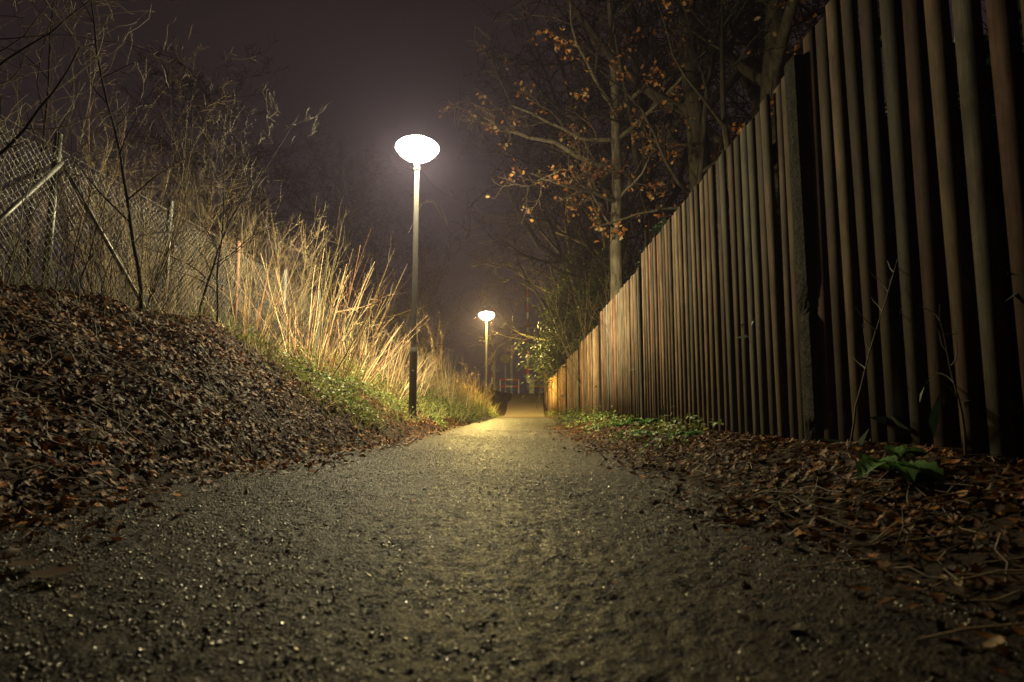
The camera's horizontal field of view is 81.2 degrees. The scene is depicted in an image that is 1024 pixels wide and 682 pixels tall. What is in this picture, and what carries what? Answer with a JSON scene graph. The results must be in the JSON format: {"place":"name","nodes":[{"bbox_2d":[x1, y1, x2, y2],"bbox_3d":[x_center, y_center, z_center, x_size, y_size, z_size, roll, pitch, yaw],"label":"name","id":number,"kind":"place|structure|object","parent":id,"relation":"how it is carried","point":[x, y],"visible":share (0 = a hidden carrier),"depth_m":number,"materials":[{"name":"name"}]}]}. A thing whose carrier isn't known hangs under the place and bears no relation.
{"place":"outdoors","nodes":[
{"label":"outdoors","id":0,"kind":"place"},
{"bbox_2d":[0,210,311,357],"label":"dry grass","id":1,"kind":"structure","parent":0,"point":[87,290],"depth_m":4.59,"materials":[{"name":"plant"}]},
{"bbox_2d":[0,393,1023,681],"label":"path","id":2,"kind":"structure","parent":0,"point":[644,649],"depth_m":1.11,"materials":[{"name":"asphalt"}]},
{"bbox_2d":[3,557,45,565],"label":"dead leaf","id":3,"kind":"object","parent":2,"relation":"on","point":[33,560],"visible":1,"depth_m":1.27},
{"bbox_2d":[26,562,90,577],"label":"dead leaf","id":4,"kind":"object","parent":2,"relation":"on","point":[53,570],"visible":1,"depth_m":1.19,"materials":[{"name":"plant"}]},
{"bbox_2d":[0,283,406,519],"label":"fallen leaves","id":5,"kind":"object","parent":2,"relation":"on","point":[136,366],"visible":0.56,"depth_m":3.46,"materials":[{"name":"plant"}]},
{"bbox_2d":[0,422,1023,635],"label":"stray leaves","id":6,"kind":"object","parent":2,"relation":"on","point":[1019,629],"visible":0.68,"depth_m":1.22,"materials":[{"name":"brown plant"}]},
{"bbox_2d":[526,288,534,392],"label":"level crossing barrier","id":7,"kind":"object","parent":2,"relation":"on","point":[529,384],"visible":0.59,"depth_m":45.41,"materials":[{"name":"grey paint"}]},
{"bbox_2d":[544,417,1023,681],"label":"fallen leaves","id":8,"kind":"object","parent":2,"relation":"on","point":[953,563],"visible":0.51,"depth_m":1.82,"materials":[{"name":"brown plant"}]},
{"bbox_2d":[0,0,1023,392],"bbox_3d":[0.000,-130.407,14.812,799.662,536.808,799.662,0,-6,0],"label":"sky","id":9,"kind":"structure","parent":0,"point":[384,76],"depth_m":352.44,"materials":[{"name":"black"}]},
{"bbox_2d":[0,286,1023,626],"bbox_3d":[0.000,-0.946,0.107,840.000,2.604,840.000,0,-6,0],"label":"ground","id":10,"kind":"structure","parent":0,"point":[1004,608],"depth_m":2.80,"materials":[{"name":"soil"}]},
{"bbox_2d":[0,37,110,218],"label":"bare shrub","id":11,"kind":"object","parent":10,"relation":"on","point":[35,146],"visible":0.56,"depth_m":5.89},
{"bbox_2d":[0,123,112,281],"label":"bare shrub","id":12,"kind":"object","parent":10,"relation":"on","point":[42,224],"visible":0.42,"depth_m":6.42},
{"bbox_2d":[0,0,124,197],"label":"bare tree","id":13,"kind":"object","parent":10,"relation":"on","point":[11,79],"visible":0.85,"depth_m":5.22,"materials":[{"name":"brown plant"}]},
{"bbox_2d":[0,0,139,284],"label":"bare tree","id":14,"kind":"object","parent":10,"relation":"on","point":[44,117],"visible":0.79,"depth_m":6.29,"materials":[{"name":"brown plant"}]},
{"bbox_2d":[0,137,152,302],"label":"bare shrub","id":15,"kind":"object","parent":10,"relation":"on","point":[98,266],"visible":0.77,"depth_m":4.79,"materials":[{"name":"plant"}]},
{"bbox_2d":[0,50,163,288],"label":"bare shrub","id":16,"kind":"object","parent":10,"relation":"on","point":[15,237],"visible":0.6,"depth_m":5.87,"materials":[{"name":"plant"}]},
{"bbox_2d":[2,140,167,305],"bbox_3d":[-4.698,-1.300,6.685,1.628,2.341,1.710,1,-7,-10],"label":"bare shrub","id":17,"kind":"object","parent":10,"relation":"on","point":[110,230],"visible":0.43,"depth_m":6.86,"materials":[{"name":"plant"}]},
{"bbox_2d":[0,119,180,306],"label":"bare shrub","id":18,"kind":"object","parent":10,"relation":"on","point":[120,175],"visible":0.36,"depth_m":7.49,"materials":[{"name":"plant"}]},
{"bbox_2d":[0,0,189,155],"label":"bare tree","id":19,"kind":"object","parent":10,"relation":"on","point":[13,140],"visible":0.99,"depth_m":3.88,"materials":[{"name":"brown plant"}]},
{"bbox_2d":[0,58,194,293],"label":"bare shrub","id":20,"kind":"object","parent":10,"relation":"on","point":[77,247],"visible":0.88,"depth_m":4.21,"materials":[{"name":"plant"}]},
{"bbox_2d":[2,109,192,295],"bbox_3d":[-3.796,-1.143,5.421,1.474,1.965,1.372,3,-7,-24],"label":"bare shrub","id":21,"kind":"object","parent":10,"relation":"on","point":[91,266],"visible":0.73,"depth_m":5.23,"materials":[{"name":"plant"}]},
{"bbox_2d":[0,8,195,287],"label":"bare shrub","id":22,"kind":"object","parent":10,"relation":"on","point":[32,220],"visible":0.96,"depth_m":4.02,"materials":[{"name":"plant"}]},
{"bbox_2d":[16,166,188,302],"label":"bare shrub","id":23,"kind":"object","parent":10,"relation":"on","point":[96,240],"visible":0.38,"depth_m":6.45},
{"bbox_2d":[0,6,211,102],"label":"bare tree","id":24,"kind":"object","parent":10,"relation":"on","point":[113,41],"visible":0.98,"depth_m":3.92,"materials":[{"name":"brown plant"}]},
{"bbox_2d":[38,158,197,307],"bbox_3d":[-4.007,-1.132,5.835,1.346,1.927,1.445,0,-6,4],"label":"bare shrub","id":25,"kind":"object","parent":10,"relation":"on","point":[113,240],"visible":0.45,"depth_m":5.90,"materials":[{"name":"plant"}]},
{"bbox_2d":[39,127,198,302],"bbox_3d":[-4.596,-1.312,7.342,1.492,2.418,2.403,-1,-7,7],"label":"bare shrub","id":26,"kind":"object","parent":10,"relation":"on","point":[150,246],"visible":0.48,"depth_m":7.31,"materials":[{"name":"plant"}]},
{"bbox_2d":[23,94,227,312],"bbox_3d":[-3.120,-1.113,5.332,1.358,1.944,1.459,-2,-7,19],"label":"bare shrub","id":27,"kind":"object","parent":10,"relation":"on","point":[156,258],"visible":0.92,"depth_m":5.19,"materials":[{"name":"plant"}]},
{"bbox_2d":[8,0,246,311],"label":"bare tree","id":28,"kind":"object","parent":10,"relation":"on","point":[118,142],"visible":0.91,"depth_m":5.18,"materials":[{"name":"brown plant"}]},
{"bbox_2d":[7,54,294,312],"bbox_3d":[-3.783,-1.431,6.506,2.708,2.724,1.681,-1,-7,11],"label":"bare shrub","id":29,"kind":"object","parent":10,"relation":"on","point":[173,219],"visible":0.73,"depth_m":6.34,"materials":[{"name":"plant"}]},
{"bbox_2d":[17,49,292,308],"bbox_3d":[-3.690,-1.493,6.460,2.778,2.795,1.725,5,-8,-39],"label":"bare shrub","id":30,"kind":"object","parent":10,"relation":"on","point":[168,251],"visible":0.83,"depth_m":6.39,"materials":[{"name":"plant"}]},
{"bbox_2d":[1,32,313,318],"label":"bare tree","id":31,"kind":"object","parent":10,"relation":"on","point":[207,195],"visible":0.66,"depth_m":21.74,"materials":[{"name":"brown plant"}]},
{"bbox_2d":[108,168,234,310],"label":"bare shrub","id":32,"kind":"object","parent":10,"relation":"on","point":[177,241],"visible":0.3,"depth_m":9.13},
{"bbox_2d":[110,155,249,316],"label":"bare shrub","id":33,"kind":"object","parent":10,"relation":"on","point":[195,301],"visible":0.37,"depth_m":8.28,"materials":[{"name":"plant"}]},
{"bbox_2d":[0,115,365,362],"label":"chain link fence","id":34,"kind":"object","parent":10,"relation":"on","point":[54,171],"visible":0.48,"depth_m":5.68,"materials":[{"name":"metal"}]},
{"bbox_2d":[120,160,250,313],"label":"bare shrub","id":35,"kind":"object","parent":10,"relation":"on","point":[224,246],"visible":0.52,"depth_m":7.43,"materials":[{"name":"plant"}]},
{"bbox_2d":[141,243,237,322],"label":"bare shrub","id":36,"kind":"object","parent":10,"relation":"on","point":[183,291],"visible":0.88,"depth_m":5.54,"materials":[{"name":"plant"}]},
{"bbox_2d":[124,73,278,321],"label":"bare tree","id":37,"kind":"object","parent":10,"relation":"on","point":[219,251],"visible":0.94,"depth_m":6.32,"materials":[{"name":"brown plant"}]},
{"bbox_2d":[135,187,267,320],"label":"bare shrub","id":38,"kind":"object","parent":10,"relation":"on","point":[200,262],"visible":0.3,"depth_m":9.87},
{"bbox_2d":[99,24,318,313],"bbox_3d":[-3.996,-2.184,8.413,3.164,4.438,2.139,4,-8,-34],"label":"bare tree","id":39,"kind":"object","parent":10,"relation":"on","point":[191,127],"visible":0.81,"depth_m":8.28,"materials":[{"name":"brown plant"}]},
{"bbox_2d":[95,82,325,315],"bbox_3d":[-3.467,-1.586,7.196,1.627,3.268,2.185,-6,-9,41],"label":"bare tree","id":40,"kind":"object","parent":10,"relation":"on","point":[214,264],"visible":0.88,"depth_m":7.06,"materials":[{"name":"brown plant"}]},
{"bbox_2d":[153,138,292,325],"bbox_3d":[-3.607,-1.227,7.826,1.854,2.538,1.766,0,-6,-2],"label":"bare shrub","id":41,"kind":"object","parent":10,"relation":"on","point":[239,276],"visible":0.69,"depth_m":7.83,"materials":[{"name":"plant"}]},
{"bbox_2d":[120,130,333,340],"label":"bare tree","id":42,"kind":"object","parent":10,"relation":"on","point":[260,219],"visible":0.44,"depth_m":30.20,"materials":[{"name":"brown plant"}]},
{"bbox_2d":[164,197,296,322],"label":"bare shrub","id":43,"kind":"object","parent":10,"relation":"on","point":[234,268],"visible":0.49,"depth_m":8.81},
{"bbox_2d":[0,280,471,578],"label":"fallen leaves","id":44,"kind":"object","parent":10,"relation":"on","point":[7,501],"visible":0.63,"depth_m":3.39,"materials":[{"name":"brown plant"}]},
{"bbox_2d":[205,213,324,340],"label":"bare shrub","id":45,"kind":"object","parent":10,"relation":"on","point":[262,270],"visible":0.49,"depth_m":9.50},
{"bbox_2d":[211,272,319,359],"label":"bare shrub","id":46,"kind":"object","parent":10,"relation":"on","point":[251,314],"visible":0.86,"depth_m":6.41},
{"bbox_2d":[196,219,338,344],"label":"grass clump","id":47,"kind":"object","parent":10,"relation":"on","point":[248,313],"visible":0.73,"depth_m":7.30,"materials":[{"name":"plant"}]},
{"bbox_2d":[232,216,329,344],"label":"bare shrub","id":48,"kind":"object","parent":10,"relation":"on","point":[283,298],"visible":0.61,"depth_m":9.87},
{"bbox_2d":[224,207,340,335],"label":"bare shrub","id":49,"kind":"object","parent":10,"relation":"on","point":[274,269],"visible":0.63,"depth_m":10.08,"materials":[{"name":"plant"}]},
{"bbox_2d":[233,230,332,342],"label":"grass clump","id":50,"kind":"object","parent":10,"relation":"on","point":[277,284],"visible":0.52,"depth_m":10.65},
{"bbox_2d":[231,204,340,343],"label":"bare shrub","id":51,"kind":"object","parent":10,"relation":"on","point":[296,268],"visible":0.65,"depth_m":10.38,"materials":[{"name":"plant"}]},
{"bbox_2d":[252,241,345,345],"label":"bare shrub","id":52,"kind":"object","parent":10,"relation":"on","point":[291,300],"visible":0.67,"depth_m":9.56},
{"bbox_2d":[212,220,396,377],"bbox_3d":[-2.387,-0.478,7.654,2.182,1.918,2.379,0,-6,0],"label":"tall dry grass","id":53,"kind":"object","parent":10,"relation":"on","point":[339,341],"visible":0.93,"depth_m":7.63,"materials":[{"name":"plant"}]},
{"bbox_2d":[256,206,356,343],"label":"bare shrub","id":54,"kind":"object","parent":10,"relation":"on","point":[318,276],"visible":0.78,"depth_m":11.06,"materials":[{"name":"plant"}]},
{"bbox_2d":[164,303,464,434],"bbox_3d":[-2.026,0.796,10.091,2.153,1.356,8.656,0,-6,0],"label":"green ground cover","id":55,"kind":"object","parent":10,"relation":"on","point":[302,366],"visible":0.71,"depth_m":7.12,"materials":[{"name":"green plant"}]},
{"bbox_2d":[224,138,428,363],"bbox_3d":[-10.853,-4.308,35.926,9.256,13.126,9.999,-2,-7,17],"label":"bare tree","id":56,"kind":"object","parent":10,"relation":"on","point":[342,231],"visible":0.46,"depth_m":34.22,"materials":[{"name":"brown plant"}]},
{"bbox_2d":[310,265,386,367],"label":"bare shrub","id":57,"kind":"object","parent":10,"relation":"on","point":[360,312],"visible":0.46,"depth_m":16.44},
{"bbox_2d":[259,117,442,356],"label":"bare tree","id":58,"kind":"object","parent":10,"relation":"on","point":[334,245],"visible":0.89,"depth_m":26.36,"materials":[{"name":"brown plant"}]},
{"bbox_2d":[281,263,421,384],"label":"tall dry grass","id":59,"kind":"object","parent":10,"relation":"on","point":[362,365],"visible":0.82,"depth_m":8.60,"materials":[{"name":"plant"}]},
{"bbox_2d":[328,328,402,380],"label":"grass clump","id":60,"kind":"object","parent":10,"relation":"on","point":[372,355],"visible":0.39,"depth_m":10.95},
{"bbox_2d":[343,316,408,379],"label":"grass clump","id":61,"kind":"object","parent":10,"relation":"on","point":[378,354],"visible":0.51,"depth_m":11.39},
{"bbox_2d":[293,150,470,368],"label":"bare tree","id":62,"kind":"object","parent":10,"relation":"on","point":[375,272],"visible":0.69,"depth_m":31.54,"materials":[{"name":"brown plant"}]},
{"bbox_2d":[347,321,444,400],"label":"grass clump","id":63,"kind":"object","parent":10,"relation":"on","point":[394,379],"visible":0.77,"depth_m":10.14,"materials":[{"name":"plant"}]},
{"bbox_2d":[363,278,431,374],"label":"bare shrub","id":64,"kind":"object","parent":10,"relation":"on","point":[395,323],"visible":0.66,"depth_m":17.21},
{"bbox_2d":[365,262,441,367],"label":"bare shrub","id":65,"kind":"object","parent":10,"relation":"on","point":[389,323],"visible":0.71,"depth_m":15.38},
{"bbox_2d":[388,342,441,395],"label":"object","id":66,"kind":"object","parent":10,"relation":"on","point":[425,375],"visible":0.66,"depth_m":12.47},
{"bbox_2d":[395,135,438,420],"bbox_3d":[-1.508,-0.957,9.280,0.686,4.583,0.686,0,-6,0],"label":"street lamp","id":67,"kind":"object","parent":10,"relation":"on","point":[417,150],"visible":0.98,"depth_m":9.26,"materials":[{"name":"grey paint"}]},
{"bbox_2d":[368,210,493,377],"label":"bare tree","id":68,"kind":"object","parent":10,"relation":"on","point":[424,288],"visible":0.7,"depth_m":36.94,"materials":[{"name":"brown plant"}]},
{"bbox_2d":[400,349,466,403],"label":"grass clump","id":69,"kind":"object","parent":10,"relation":"on","point":[437,376],"visible":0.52,"depth_m":14.54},
{"bbox_2d":[391,365,498,420],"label":"grass","id":70,"kind":"structure","parent":10,"relation":"on","point":[457,406],"depth_m":15.50,"materials":[{"name":"plant"}]},
{"bbox_2d":[432,394,500,422],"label":"green ground cover","id":71,"kind":"object","parent":10,"relation":"on","point":[492,413],"visible":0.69,"depth_m":16.35,"materials":[{"name":"green plant"}]},
{"bbox_2d":[479,311,493,407],"bbox_3d":[-1.100,0.881,25.573,0.686,4.359,0.686,0,-6,0],"label":"street lamp","id":72,"kind":"object","parent":10,"relation":"on","point":[486,316],"visible":0.88,"depth_m":25.56,"materials":[{"name":"metal"}]},
{"bbox_2d":[510,313,520,392],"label":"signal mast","id":73,"kind":"object","parent":10,"relation":"on","point":[511,370],"visible":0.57,"depth_m":46.06,"materials":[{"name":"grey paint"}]},
{"bbox_2d":[448,119,644,364],"bbox_3d":[3.578,-4.540,37.178,11.978,16.986,12.940,-2,-7,17],"label":"bare tree","id":74,"kind":"object","parent":10,"relation":"on","point":[522,331],"visible":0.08,"depth_m":34.89,"materials":[{"name":"brown plant"}]},
{"bbox_2d":[509,308,589,400],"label":"bare shrub","id":75,"kind":"object","parent":10,"relation":"on","point":[545,355],"visible":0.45,"depth_m":22.02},
{"bbox_2d":[508,235,602,397],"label":"yew tree","id":76,"kind":"object","parent":10,"relation":"on","point":[553,324],"visible":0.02,"depth_m":29.19,"materials":[{"name":"green plant"}]},
{"bbox_2d":[490,239,631,385],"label":"bare shrub","id":77,"kind":"object","parent":10,"relation":"on","point":[559,317],"visible":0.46,"depth_m":15.23,"materials":[{"name":"plant"}]},
{"bbox_2d":[513,243,609,386],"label":"yew tree","id":78,"kind":"object","parent":10,"relation":"on","point":[546,350],"visible":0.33,"depth_m":23.20,"materials":[{"name":"green plant"}]},
{"bbox_2d":[366,0,759,300],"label":"bare tree","id":79,"kind":"object","parent":10,"relation":"on","point":[587,242],"visible":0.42,"depth_m":20.77,"materials":[{"name":"brown plant"}]},
{"bbox_2d":[519,270,610,374],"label":"bare shrub","id":80,"kind":"object","parent":10,"relation":"on","point":[568,324],"visible":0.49,"depth_m":19.42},
{"bbox_2d":[544,405,596,423],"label":"green ground cover","id":81,"kind":"object","parent":10,"relation":"on","point":[568,413],"visible":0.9,"depth_m":13.99,"materials":[{"name":"green plant"}]},
{"bbox_2d":[510,224,636,371],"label":"bare shrub","id":82,"kind":"object","parent":10,"relation":"on","point":[586,301],"visible":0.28,"depth_m":16.63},
{"bbox_2d":[438,0,736,299],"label":"oak tree","id":83,"kind":"object","parent":10,"relation":"on","point":[616,169],"visible":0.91,"depth_m":13.86,"materials":[{"name":"brown plant"}]},
{"bbox_2d":[550,247,630,397],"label":"yew tree","id":84,"kind":"object","parent":10,"relation":"on","point":[601,269],"visible":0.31,"depth_m":19.17,"materials":[{"name":"green plant"}]},
{"bbox_2d":[455,19,730,408],"bbox_3d":[3.184,-4.280,26.958,11.764,15.442,10.889,2,-7,-15],"label":"bare tree","id":85,"kind":"object","parent":10,"relation":"on","point":[564,215],"visible":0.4,"depth_m":24.57,"materials":[{"name":"brown plant"}]},
{"bbox_2d":[458,54,745,368],"bbox_3d":[3.585,-5.642,31.102,18.253,18.960,12.904,-4,-8,30],"label":"bare tree","id":86,"kind":"object","parent":10,"relation":"on","point":[570,227],"visible":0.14,"depth_m":30.33,"materials":[{"name":"brown plant"}]},
{"bbox_2d":[471,0,799,247],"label":"bare tree","id":87,"kind":"object","parent":10,"relation":"on","point":[644,99],"visible":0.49,"depth_m":15.34,"materials":[{"name":"brown plant"}]},
{"bbox_2d":[554,410,723,450],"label":"green ground cover","id":88,"kind":"object","parent":10,"relation":"on","point":[599,415],"visible":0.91,"depth_m":5.21,"materials":[{"name":"green plant"}]},
{"bbox_2d":[525,0,761,332],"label":"bare tree","id":89,"kind":"object","parent":10,"relation":"on","point":[658,175],"visible":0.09,"depth_m":25.23,"materials":[{"name":"brown plant"}]},
{"bbox_2d":[630,216,671,322],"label":"yew tree","id":90,"kind":"object","parent":10,"relation":"on","point":[657,228],"visible":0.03,"depth_m":11.87,"materials":[{"name":"green plant"}]},
{"bbox_2d":[494,0,859,191],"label":"bare tree","id":91,"kind":"object","parent":10,"relation":"on","point":[773,63],"visible":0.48,"depth_m":12.34,"materials":[{"name":"brown plant"}]},
{"bbox_2d":[491,0,878,190],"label":"bare tree","id":92,"kind":"object","parent":10,"relation":"on","point":[692,110],"visible":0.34,"depth_m":13.71,"materials":[{"name":"brown plant"}]},
{"bbox_2d":[536,0,885,238],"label":"oak tree","id":93,"kind":"object","parent":10,"relation":"on","point":[701,170],"visible":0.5,"depth_m":12.60,"materials":[{"name":"brown plant"}]},
{"bbox_2d":[593,0,879,244],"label":"oak tree","id":94,"kind":"object","parent":10,"relation":"on","point":[726,141],"visible":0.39,"depth_m":12.29,"materials":[{"name":"brown plant"}]},
{"bbox_2d":[623,0,884,255],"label":"bare tree","id":95,"kind":"object","parent":10,"relation":"on","point":[735,94],"visible":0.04,"depth_m":21.93,"materials":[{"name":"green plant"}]},
{"bbox_2d":[527,0,987,146],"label":"bare tree","id":96,"kind":"object","parent":10,"relation":"on","point":[746,82],"visible":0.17,"depth_m":16.88,"materials":[{"name":"brown plant"}]},
{"bbox_2d":[653,188,870,429],"bbox_3d":[2.653,-0.247,6.069,2.505,2.590,1.932,-5,-8,36],"label":"hedge conifer","id":97,"kind":"object","parent":10,"relation":"on","point":[779,245],"visible":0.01,"depth_m":6.00,"materials":[{"name":"green plant"}]},
{"bbox_2d":[544,0,1023,464],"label":"wooden fence","id":98,"kind":"object","parent":10,"relation":"on","point":[672,342],"visible":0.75,"depth_m":2.89,"materials":[{"name":"brown wood"}]},
{"bbox_2d":[559,419,1023,639],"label":"twig litter","id":99,"kind":"object","parent":10,"relation":"on","point":[944,552],"visible":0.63,"depth_m":1.73,"materials":[{"name":"plant"}]},
{"bbox_2d":[721,188,870,430],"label":"hedge conifer","id":100,"kind":"object","parent":10,"relation":"on","point":[779,237],"depth_m":5.25,"materials":[{"name":"green plant"}]},
{"bbox_2d":[850,252,899,447],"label":"sapling","id":101,"kind":"object","parent":10,"relation":"on","point":[854,417],"visible":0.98,"depth_m":2.62,"materials":[{"name":"plant"}]},
{"bbox_2d":[737,124,1013,431],"bbox_3d":[2.861,-0.428,4.393,2.505,2.515,1.932,-1,-7,5],"label":"hedge conifer","id":102,"kind":"object","parent":10,"relation":"on","point":[743,336],"depth_m":4.27,"materials":[{"name":"green plant"}]},
{"bbox_2d":[855,454,944,484],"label":"broad leaved weed","id":103,"kind":"object","parent":10,"relation":"on","point":[911,470],"visible":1,"depth_m":1.80,"materials":[{"name":"green plant"}]},
{"bbox_2d":[883,443,939,460],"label":"broad leaved weed","id":104,"kind":"object","parent":10,"relation":"on","point":[899,451],"visible":0.91,"depth_m":2.07,"materials":[{"name":"green plant"}]},
{"bbox_2d":[821,0,1023,449],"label":"hedge conifer","id":105,"kind":"object","parent":10,"relation":"on","point":[882,419],"visible":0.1,"depth_m":2.64,"materials":[{"name":"green plant"}]},
{"bbox_2d":[853,21,1022,441],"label":"hedge conifer","id":106,"kind":"object","parent":10,"relation":"on","point":[987,51],"visible":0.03,"depth_m":3.47,"materials":[{"name":"green plant"}]},
{"bbox_2d":[920,304,966,456],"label":"sapling","id":107,"kind":"object","parent":10,"relation":"on","point":[961,411],"visible":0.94,"depth_m":1.97,"materials":[{"name":"plant"}]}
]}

